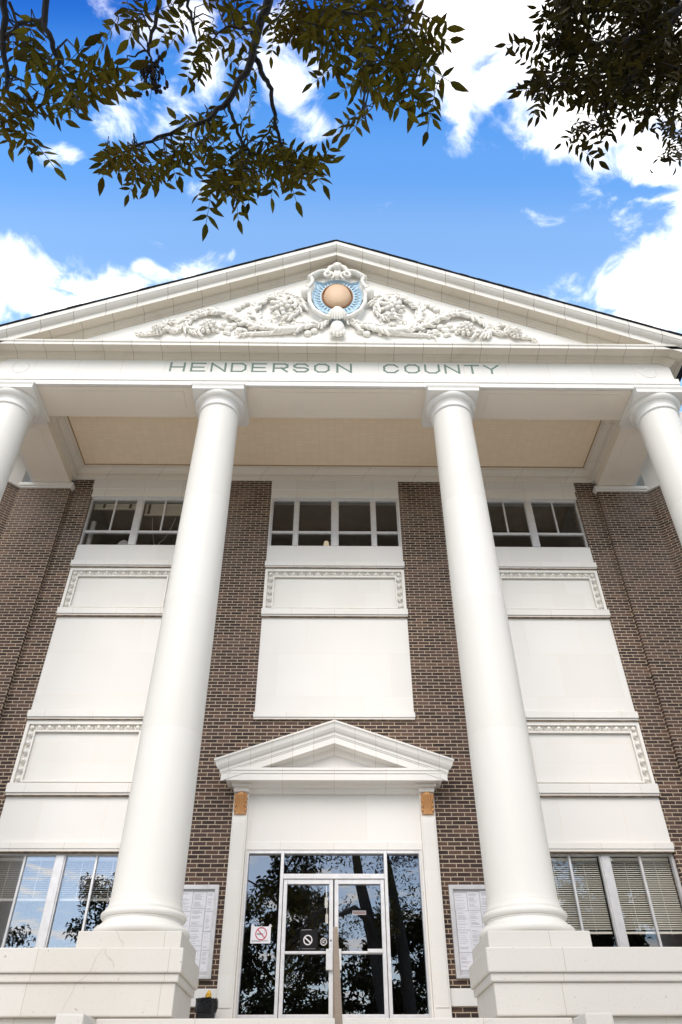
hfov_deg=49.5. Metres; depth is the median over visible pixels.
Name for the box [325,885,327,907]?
ceiling light
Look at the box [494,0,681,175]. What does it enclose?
fine leaved tree
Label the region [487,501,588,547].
window
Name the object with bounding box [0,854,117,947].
window
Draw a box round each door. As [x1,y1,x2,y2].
[278,879,332,1017]
[334,879,388,1017]
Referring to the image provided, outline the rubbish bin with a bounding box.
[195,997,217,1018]
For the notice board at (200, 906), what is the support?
attached to the courthouse
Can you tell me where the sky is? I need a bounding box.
[0,0,681,412]
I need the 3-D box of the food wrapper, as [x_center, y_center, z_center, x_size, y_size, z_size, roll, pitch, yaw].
[-2.186,8.007,12.211,0.108,0.215,0.116,0,-40,-1]
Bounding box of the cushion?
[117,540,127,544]
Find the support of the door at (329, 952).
in the courthouse
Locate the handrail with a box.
[333,927,342,1023]
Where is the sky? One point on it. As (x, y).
(489, 196)
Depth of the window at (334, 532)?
19.42 m
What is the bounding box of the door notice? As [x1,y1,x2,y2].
[300,929,317,950]
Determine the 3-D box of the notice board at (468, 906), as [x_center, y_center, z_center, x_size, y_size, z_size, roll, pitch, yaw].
[2.608,7.506,13.282,1.225,1.485,0.073,0,-40,-1]
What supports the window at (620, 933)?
in the courthouse
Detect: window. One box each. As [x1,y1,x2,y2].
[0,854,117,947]
[79,498,183,544]
[269,500,400,546]
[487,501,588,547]
[550,854,681,946]
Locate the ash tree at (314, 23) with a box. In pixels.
[0,0,468,241]
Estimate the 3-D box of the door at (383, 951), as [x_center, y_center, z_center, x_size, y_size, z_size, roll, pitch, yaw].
[0.344,7.716,13.143,0.923,2.190,0.160,0,-40,-1]
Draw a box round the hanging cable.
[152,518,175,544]
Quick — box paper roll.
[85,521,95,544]
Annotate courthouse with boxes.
[0,239,681,1023]
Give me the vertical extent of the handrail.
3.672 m
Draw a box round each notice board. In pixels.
[182,885,219,978]
[448,885,486,978]
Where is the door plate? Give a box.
[352,911,365,914]
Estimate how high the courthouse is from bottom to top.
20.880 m
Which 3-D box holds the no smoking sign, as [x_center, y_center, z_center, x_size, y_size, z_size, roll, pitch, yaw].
[-1.430,7.568,13.280,0.380,0.303,0.012,0,-40,-1]
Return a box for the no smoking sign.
[250,924,271,942]
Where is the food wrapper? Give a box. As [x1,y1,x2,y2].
[205,990,211,997]
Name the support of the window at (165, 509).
in the courthouse
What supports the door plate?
attached to the door at (383, 951)

